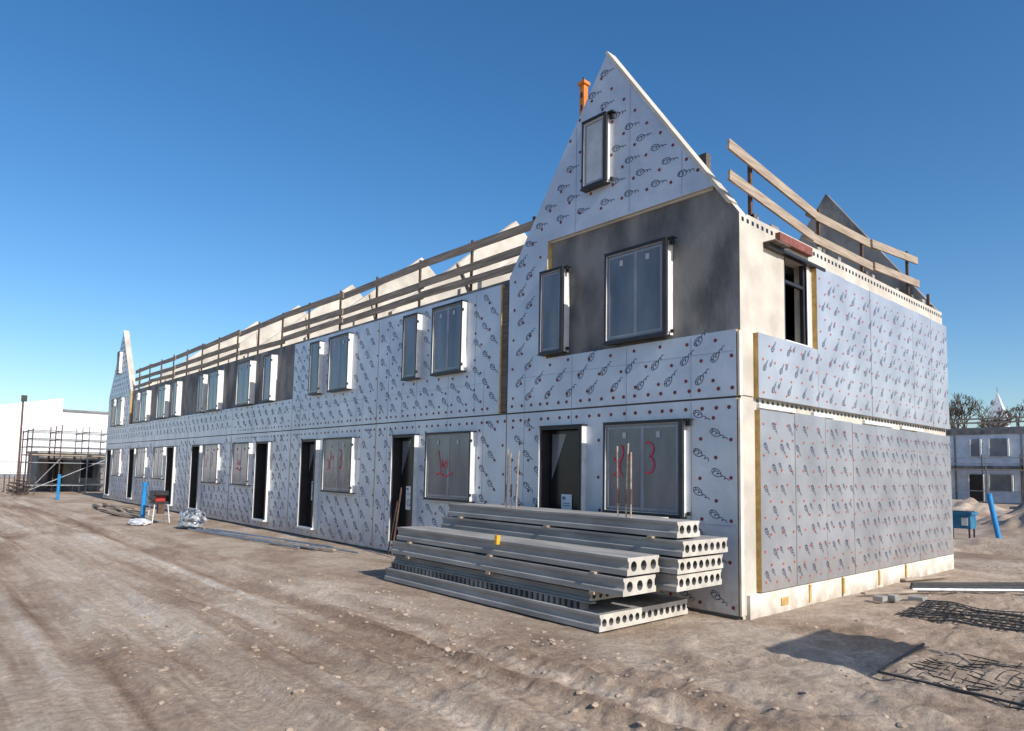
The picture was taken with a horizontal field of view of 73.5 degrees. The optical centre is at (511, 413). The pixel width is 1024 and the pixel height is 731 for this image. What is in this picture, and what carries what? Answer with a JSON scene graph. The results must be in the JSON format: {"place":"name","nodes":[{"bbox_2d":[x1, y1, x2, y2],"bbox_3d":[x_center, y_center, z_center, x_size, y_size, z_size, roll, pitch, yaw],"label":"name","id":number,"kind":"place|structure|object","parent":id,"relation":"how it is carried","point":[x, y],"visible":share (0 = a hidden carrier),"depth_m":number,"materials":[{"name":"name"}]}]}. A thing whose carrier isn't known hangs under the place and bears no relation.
{"place":"outdoors","nodes":[
{"label":"outdoors","id":0,"kind":"place"},
{"bbox_2d":[0,398,107,477],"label":"white warehouse","id":1,"kind":"structure","parent":0,"point":[44,414],"depth_m":83.22,"materials":[{"name":"metal"}]},
{"bbox_2d":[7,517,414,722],"bbox_3d":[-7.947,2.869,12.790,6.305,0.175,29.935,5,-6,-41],"label":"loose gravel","id":2,"kind":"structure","parent":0,"point":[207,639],"depth_m":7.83,"materials":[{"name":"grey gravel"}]},
{"bbox_2d":[0,478,1023,730],"bbox_3d":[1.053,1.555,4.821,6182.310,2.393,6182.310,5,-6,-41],"label":"ground","id":3,"kind":"structure","parent":0,"point":[80,552],"depth_m":7.46,"materials":[{"name":"brown soil"}]},
{"bbox_2d":[0,461,26,483],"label":"site fence","id":4,"kind":"object","parent":3,"relation":"on","point":[10,470],"visible":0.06,"depth_m":54.14,"materials":[{"name":"metal"}]},
{"bbox_2d":[3,475,35,494],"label":"rebar stack","id":5,"kind":"object","parent":3,"relation":"on","point":[16,487],"visible":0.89,"depth_m":41.62,"materials":[{"name":"metal"}]},
{"bbox_2d":[16,395,27,490],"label":"site light mast","id":6,"kind":"object","parent":3,"relation":"on","point":[23,398],"visible":0.8,"depth_m":44.89,"materials":[{"name":"metal"}]},
{"bbox_2d":[56,474,60,499],"bbox_3d":[-23.795,3.893,35.960,0.176,1.405,0.259,5,-6,-41],"label":"blue drain pipe","id":7,"kind":"object","parent":3,"relation":"on","point":[58,486],"visible":0.83,"depth_m":35.91,"materials":[{"name":"plastic"}]},
{"bbox_2d":[18,425,106,493],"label":"scaffold","id":8,"kind":"object","parent":3,"relation":"on","point":[72,484],"visible":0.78,"depth_m":44.32,"materials":[{"name":"metal"}]},
{"bbox_2d":[26,451,105,490],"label":"unfinished concrete house","id":9,"kind":"structure","parent":3,"relation":"on","point":[38,470],"depth_m":47.41,"materials":[{"name":"grey concrete"}]},
{"bbox_2d":[92,503,147,516],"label":"loose planks","id":10,"kind":"object","parent":3,"relation":"on","point":[130,513],"visible":0.95,"depth_m":27.41,"materials":[{"name":"brown wood"}]},
{"bbox_2d":[127,518,151,524],"bbox_3d":[-12.000,3.460,22.049,1.021,0.185,0.796,-1,-5,20],"label":"white sheet heap","id":11,"kind":"object","parent":3,"relation":"on","point":[136,521],"visible":1,"depth_m":21.78,"materials":[{"name":"white plastic"}]},
{"bbox_2d":[140,482,147,517],"bbox_3d":[-12.651,3.057,23.544,0.176,1.403,0.209,5,-6,-41],"label":"blue drain pipe","id":12,"kind":"object","parent":3,"relation":"on","point":[143,499],"visible":0.83,"depth_m":23.50,"materials":[{"name":"plastic"}]},
{"bbox_2d":[147,490,169,522],"bbox_3d":[-11.746,3.082,22.754,0.601,1.051,0.682,5,-6,-41],"label":"table saw machine","id":13,"kind":"object","parent":3,"relation":"on","point":[158,497],"visible":0.96,"depth_m":22.59,"materials":[{"name":"red paint"}]},
{"bbox_2d":[177,509,206,526],"bbox_3d":[-9.821,3.174,21.036,0.824,0.506,1.181,5,-6,-41],"label":"film wrapped bundle","id":14,"kind":"object","parent":3,"relation":"on","point":[193,518],"visible":1,"depth_m":20.70,"materials":[{"name":"silver metal"}]},
{"bbox_2d":[188,528,359,553],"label":"conduit pipes on ground","id":15,"kind":"object","parent":3,"relation":"on","point":[278,541],"visible":1,"depth_m":17.50,"materials":[{"name":"metal"}]},
{"bbox_2d":[103,51,953,619],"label":"row house under construction","id":16,"kind":"structure","parent":3,"relation":"on","point":[769,403],"depth_m":12.17,"materials":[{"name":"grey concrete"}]},
{"bbox_2d":[135,216,535,388],"bbox_3d":[-9.329,-2.386,24.098,0.384,1.261,29.838,5,-6,-41],"label":"front guard rail","id":17,"kind":"object","parent":16,"relation":"attached to","point":[471,267],"visible":0.84,"depth_m":17.37,"materials":[{"name":"wood"}]},
{"bbox_2d":[103,424,587,543],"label":"doors","id":18,"kind":"structure","parent":16,"relation":"in","point":[561,448],"depth_m":15.77,"materials":[{"name":"wood"}]},
{"bbox_2d":[110,109,693,518],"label":"windows","id":19,"kind":"structure","parent":16,"relation":"in","point":[638,279],"depth_m":12.36,"materials":[{"name":"plastic"}]},
{"bbox_2d":[578,77,589,116],"bbox_3d":[2.103,-4.572,13.628,1.723,4.150,0.239,2,-5,-15],"label":"orange wall prop","id":20,"kind":"object","parent":16,"relation":"attached to","point":[583,84],"depth_m":13.53,"materials":[{"name":"paint"}]},
{"bbox_2d":[727,138,933,307],"bbox_3d":[6.149,-3.033,12.461,8.418,1.180,0.140,5,-6,-41],"label":"side guard rail","id":21,"kind":"object","parent":16,"relation":"attached to","point":[762,171],"visible":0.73,"depth_m":11.38,"materials":[{"name":"wood"}]},
{"bbox_2d":[50,561,1023,730],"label":"soil clods","id":22,"kind":"object","parent":3,"relation":"on","point":[595,704],"visible":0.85,"depth_m":7.09,"materials":[{"name":"brown soil"}]},
{"bbox_2d":[384,443,727,631],"bbox_3d":[-0.569,1.727,11.715,2.070,2.323,8.486,5,-6,-41],"label":"hollow core slab stack","id":23,"kind":"object","parent":3,"relation":"on","point":[597,571],"visible":1,"depth_m":9.31,"materials":[{"name":"concrete"}]},
{"bbox_2d":[861,575,950,601],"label":"concrete offcuts","id":24,"kind":"object","parent":3,"relation":"on","point":[892,596],"visible":0.97,"depth_m":11.20,"materials":[{"name":"grey concrete"}]},
{"bbox_2d":[878,643,1023,710],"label":"reinforcement mat","id":25,"kind":"object","parent":3,"relation":"on","point":[933,683],"visible":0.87,"depth_m":6.69,"materials":[{"name":"black steel"}]},
{"bbox_2d":[896,600,1023,631],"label":"reinforcement mat","id":26,"kind":"object","parent":3,"relation":"on","point":[949,615],"visible":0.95,"depth_m":9.58,"materials":[{"name":"black steel"}]},
{"bbox_2d":[952,510,977,537],"bbox_3d":[14.589,3.612,22.277,0.680,0.900,0.800,5,-6,-41],"label":"electrical distribution box","id":27,"kind":"object","parent":3,"relation":"on","point":[964,519],"visible":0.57,"depth_m":22.01,"materials":[{"name":"paint"}]},
{"bbox_2d":[910,582,1023,591],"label":"drain pipes","id":28,"kind":"object","parent":3,"relation":"on","point":[970,586],"visible":0.96,"depth_m":11.78,"materials":[{"name":"grey plastic"}]},
{"bbox_2d":[949,392,1015,427],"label":"bare tree","id":29,"kind":"object","parent":3,"relation":"on","point":[960,411],"visible":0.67,"depth_m":88.33,"materials":[{"name":"brown plant"}]},
{"bbox_2d":[946,426,1023,503],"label":"background row house","id":30,"kind":"structure","parent":3,"relation":"on","point":[972,445],"depth_m":59.49,"materials":[{"name":"grey concrete"}]},
{"bbox_2d":[949,416,1023,427],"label":"roof guard rail","id":31,"kind":"object","parent":30,"relation":"on","point":[983,422],"visible":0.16,"depth_m":60.21,"materials":[{"name":"metal"}]},
{"bbox_2d":[951,454,1023,502],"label":"scaffold","id":32,"kind":"object","parent":3,"relation":"on","point":[985,463],"visible":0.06,"depth_m":58.01,"materials":[{"name":"metal"}]},
{"bbox_2d":[986,493,1001,537],"bbox_3d":[14.887,3.277,21.145,0.176,1.612,0.408,5,-6,-41],"label":"blue drain pipe","id":33,"kind":"object","parent":3,"relation":"on","point":[993,515],"visible":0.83,"depth_m":21.12,"materials":[{"name":"plastic"}]},
{"bbox_2d":[985,387,1009,426],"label":"church steeple","id":34,"kind":"object","parent":3,"relation":"on","point":[997,399],"visible":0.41,"depth_m":107.60,"materials":[{"name":"metal"}]},
{"bbox_2d":[976,402,1023,427],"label":"bare tree","id":35,"kind":"object","parent":3,"relation":"on","point":[1012,409],"visible":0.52,"depth_m":86.99,"materials":[{"name":"brown plant"}]},
{"bbox_2d":[999,506,1016,508],"bbox_3d":[31.975,5.383,37.062,16.373,0.500,5.215,-3,-6,42],"label":"building material pile","id":36,"kind":"object","parent":3,"relation":"on","point":[1010,507],"visible":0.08,"depth_m":38.45,"materials":[{"name":"concrete"}]},
{"bbox_2d":[0,0,1023,427],"label":"sky","id":37,"kind":"structure","parent":0,"point":[178,176],"materials":[{"name":"blue"}]},
{"bbox_2d":[699,153,710,170],"bbox_3d":[2.907,-3.600,11.456,1.287,1.880,0.140,5,-6,-41],"label":"timber wall prop","id":38,"kind":"object","parent":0,"point":[705,158],"visible":0.18,"depth_m":11.85,"materials":[{"name":"brown wood"}]}
]}

